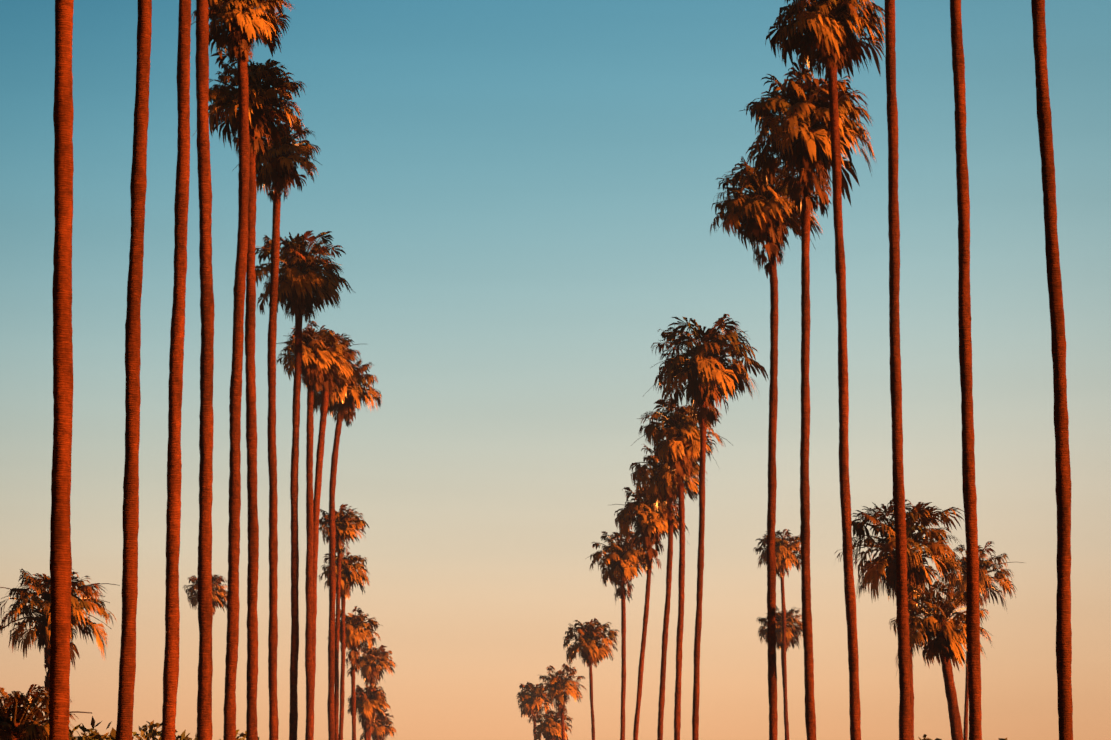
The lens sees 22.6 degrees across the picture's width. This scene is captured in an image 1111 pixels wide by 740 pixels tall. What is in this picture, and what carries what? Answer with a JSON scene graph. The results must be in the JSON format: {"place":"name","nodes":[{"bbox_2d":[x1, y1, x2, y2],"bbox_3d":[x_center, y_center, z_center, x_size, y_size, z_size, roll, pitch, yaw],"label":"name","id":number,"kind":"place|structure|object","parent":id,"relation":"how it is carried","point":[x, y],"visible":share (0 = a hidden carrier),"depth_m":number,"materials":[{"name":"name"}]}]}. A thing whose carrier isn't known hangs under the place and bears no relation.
{"place":"outdoors","nodes":[
{"label":"outdoors","id":0,"kind":"place"},
{"bbox_2d":[0,0,1110,739],"label":"sky","id":1,"kind":"structure","parent":0,"point":[518,196],"materials":[{"name":"blue"}]},
{"bbox_3d":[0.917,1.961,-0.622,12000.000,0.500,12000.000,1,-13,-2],"label":"ground","id":2,"kind":"structure","parent":0,"visible":0},
{"bbox_2d":[0,684,91,739],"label":"palm","id":3,"kind":"object","parent":2,"relation":"on","point":[22,725],"visible":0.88,"depth_m":50.95,"materials":[{"name":"green plant"}]},
{"bbox_2d":[0,569,119,723],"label":"palm","id":4,"kind":"object","parent":2,"relation":"on","point":[41,631],"visible":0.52,"depth_m":91.10,"materials":[{"name":"green plant"}]},
{"bbox_2d":[49,0,73,739],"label":"palm","id":5,"kind":"object","parent":2,"relation":"on","point":[60,550],"visible":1,"depth_m":41.11,"materials":[{"name":"brown plant"}]},
{"bbox_2d":[10,716,115,739],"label":"bush","id":6,"kind":"object","parent":2,"relation":"on","point":[93,735],"visible":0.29,"depth_m":67.45,"materials":[{"name":"green plant"}]},
{"bbox_2d":[115,0,151,739],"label":"palm","id":7,"kind":"object","parent":2,"relation":"on","point":[130,513],"visible":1,"depth_m":50.45,"materials":[{"name":"brown plant"}]},
{"bbox_2d":[95,729,191,739],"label":"bush","id":8,"kind":"object","parent":2,"relation":"on","point":[181,736],"visible":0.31,"depth_m":79.94,"materials":[{"name":"green plant"}]},
{"bbox_2d":[161,0,190,739],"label":"palm","id":9,"kind":"object","parent":2,"relation":"on","point":[173,520],"visible":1,"depth_m":59.32,"materials":[{"name":"brown plant"}]},
{"bbox_2d":[132,720,258,739],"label":"bush","id":10,"kind":"object","parent":2,"relation":"on","point":[153,733],"visible":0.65,"depth_m":94.86,"materials":[{"name":"green plant"}]},
{"bbox_2d":[195,0,214,739],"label":"palm","id":11,"kind":"object","parent":2,"relation":"on","point":[205,663],"visible":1,"depth_m":67.19,"materials":[{"name":"brown plant"}]},
{"bbox_2d":[184,575,227,615],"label":"palm","id":12,"kind":"object","parent":2,"relation":"on","point":[219,592],"visible":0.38,"depth_m":199.89,"materials":[{"name":"green plant"}]},
{"bbox_2d":[191,0,293,739],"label":"palm","id":13,"kind":"object","parent":2,"relation":"on","point":[246,23],"visible":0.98,"depth_m":78.07,"materials":[{"name":"brown plant"}]},
{"bbox_2d":[193,49,306,739],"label":"palm","id":14,"kind":"object","parent":2,"relation":"on","point":[265,104],"visible":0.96,"depth_m":84.06,"materials":[{"name":"brown plant"}]},
{"bbox_2d":[234,119,321,739],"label":"palm","id":15,"kind":"object","parent":2,"relation":"on","point":[278,170],"visible":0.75,"depth_m":93.70,"materials":[{"name":"brown plant"}]},
{"bbox_2d":[255,230,353,739],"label":"palm","id":16,"kind":"object","parent":2,"relation":"on","point":[304,284],"visible":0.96,"depth_m":110.25,"materials":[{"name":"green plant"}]},
{"bbox_2d":[276,321,349,739],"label":"palm","id":17,"kind":"object","parent":2,"relation":"on","point":[320,354],"visible":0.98,"depth_m":122.84,"materials":[{"name":"brown plant"}]},
{"bbox_2d":[294,333,364,739],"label":"palm","id":18,"kind":"object","parent":2,"relation":"on","point":[349,370],"visible":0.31,"depth_m":131.99,"materials":[{"name":"brown plant"}]},
{"bbox_2d":[306,358,381,739],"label":"palm","id":19,"kind":"object","parent":2,"relation":"on","point":[349,398],"visible":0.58,"depth_m":148.81,"materials":[{"name":"brown plant"}]},
{"bbox_2d":[319,504,368,739],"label":"palm","id":20,"kind":"object","parent":2,"relation":"on","point":[345,529],"visible":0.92,"depth_m":161.36,"materials":[{"name":"brown plant"}]},
{"bbox_2d":[319,550,369,739],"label":"palm","id":21,"kind":"object","parent":2,"relation":"on","point":[350,575],"visible":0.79,"depth_m":170.32,"materials":[{"name":"brown plant"}]},
{"bbox_2d":[335,606,382,739],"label":"palm","id":22,"kind":"object","parent":2,"relation":"on","point":[355,631],"visible":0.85,"depth_m":189.46,"materials":[{"name":"brown plant"}]},
{"bbox_2d":[348,685,390,739],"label":"palm","id":23,"kind":"object","parent":2,"relation":"on","point":[371,701],"visible":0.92,"depth_m":234.46,"materials":[{"name":"brown plant"}]},
{"bbox_2d":[345,644,395,739],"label":"palm","id":24,"kind":"object","parent":2,"relation":"on","point":[372,669],"visible":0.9,"depth_m":248.76,"materials":[{"name":"brown plant"}]},
{"bbox_2d":[359,710,396,739],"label":"palm","id":25,"kind":"object","parent":2,"relation":"on","point":[382,729],"visible":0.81,"depth_m":278.99,"materials":[{"name":"brown plant"}]},
{"bbox_2d":[516,681,554,739],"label":"palm","id":26,"kind":"object","parent":2,"relation":"on","point":[530,704],"visible":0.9,"depth_m":331.44,"materials":[{"name":"brown plant"}]},
{"bbox_2d":[531,710,572,739],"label":"palm","id":27,"kind":"object","parent":2,"relation":"on","point":[549,728],"visible":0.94,"depth_m":282.75,"materials":[{"name":"brown plant"}]},
{"bbox_2d":[536,663,586,739],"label":"palm","id":28,"kind":"object","parent":2,"relation":"on","point":[556,685],"visible":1,"depth_m":263.23,"materials":[{"name":"brown plant"}]},
{"bbox_2d":[563,618,618,739],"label":"palm","id":29,"kind":"object","parent":2,"relation":"on","point":[589,648],"visible":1,"depth_m":214.23,"materials":[{"name":"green plant"}]},
{"bbox_2d":[589,531,654,739],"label":"palm","id":30,"kind":"object","parent":2,"relation":"on","point":[620,559],"visible":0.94,"depth_m":175.44,"materials":[{"name":"brown plant"}]},
{"bbox_2d":[612,486,688,739],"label":"palm","id":31,"kind":"object","parent":2,"relation":"on","point":[649,528],"visible":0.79,"depth_m":155.01,"materials":[{"name":"brown plant"}]},
{"bbox_2d":[629,444,707,739],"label":"palm","id":32,"kind":"object","parent":2,"relation":"on","point":[657,482],"visible":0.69,"depth_m":141.34,"materials":[{"name":"brown plant"}]},
{"bbox_2d":[633,398,729,739],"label":"palm","id":33,"kind":"object","parent":2,"relation":"on","point":[678,446],"visible":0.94,"depth_m":134.65,"materials":[{"name":"brown plant"}]},
{"bbox_2d":[645,314,768,739],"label":"palm","id":34,"kind":"object","parent":2,"relation":"on","point":[707,373],"visible":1,"depth_m":125.59,"materials":[{"name":"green plant"}]},
{"bbox_2d":[710,156,822,739],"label":"palm","id":35,"kind":"object","parent":2,"relation":"on","point":[760,215],"visible":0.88,"depth_m":101.11,"materials":[{"name":"brown plant"}]},
{"bbox_2d":[753,529,800,739],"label":"palm","id":36,"kind":"object","parent":2,"relation":"on","point":[786,556],"visible":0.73,"depth_m":186.50,"materials":[{"name":"brown plant"}]},
{"bbox_2d":[757,606,802,729],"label":"palm","id":37,"kind":"object","parent":2,"relation":"on","point":[793,631],"visible":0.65,"depth_m":192.95,"materials":[{"name":"brown plant"}]},
{"bbox_2d":[740,62,877,739],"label":"palm","id":38,"kind":"object","parent":2,"relation":"on","point":[799,138],"visible":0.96,"depth_m":91.75,"materials":[{"name":"brown plant"}]},
{"bbox_2d":[765,0,884,739],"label":"palm","id":39,"kind":"object","parent":2,"relation":"on","point":[828,40],"visible":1,"depth_m":83.66,"materials":[{"name":"brown plant"}]},
{"bbox_2d":[884,0,910,739],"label":"palm","id":40,"kind":"object","parent":2,"relation":"on","point":[898,471],"visible":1,"depth_m":72.59,"materials":[{"name":"brown plant"}]},
{"bbox_2d":[835,498,964,739],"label":"palm","id":41,"kind":"object","parent":2,"relation":"on","point":[918,574],"visible":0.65,"depth_m":100.81,"materials":[{"name":"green plant"}]},
{"bbox_2d":[889,581,992,739],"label":"palm","id":42,"kind":"object","parent":2,"relation":"on","point":[941,626],"visible":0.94,"depth_m":96.23,"materials":[{"name":"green plant"}]},
{"bbox_2d":[918,734,1006,739],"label":"bush","id":43,"kind":"object","parent":2,"relation":"on","point":[924,736],"visible":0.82,"depth_m":83.83,"materials":[{"name":"green plant"}]},
{"bbox_2d":[950,0,981,739],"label":"palm","id":44,"kind":"object","parent":2,"relation":"on","point":[970,506],"visible":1,"depth_m":63.06,"materials":[{"name":"brown plant"}]},
{"bbox_2d":[935,541,1022,739],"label":"palm","id":45,"kind":"object","parent":2,"relation":"on","point":[999,577],"visible":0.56,"depth_m":141.47,"materials":[{"name":"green plant"}]},
{"bbox_2d":[1031,0,1072,739],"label":"palm","id":46,"kind":"object","parent":2,"relation":"on","point":[1063,558],"visible":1,"depth_m":53.55,"materials":[{"name":"brown plant"}]}
]}

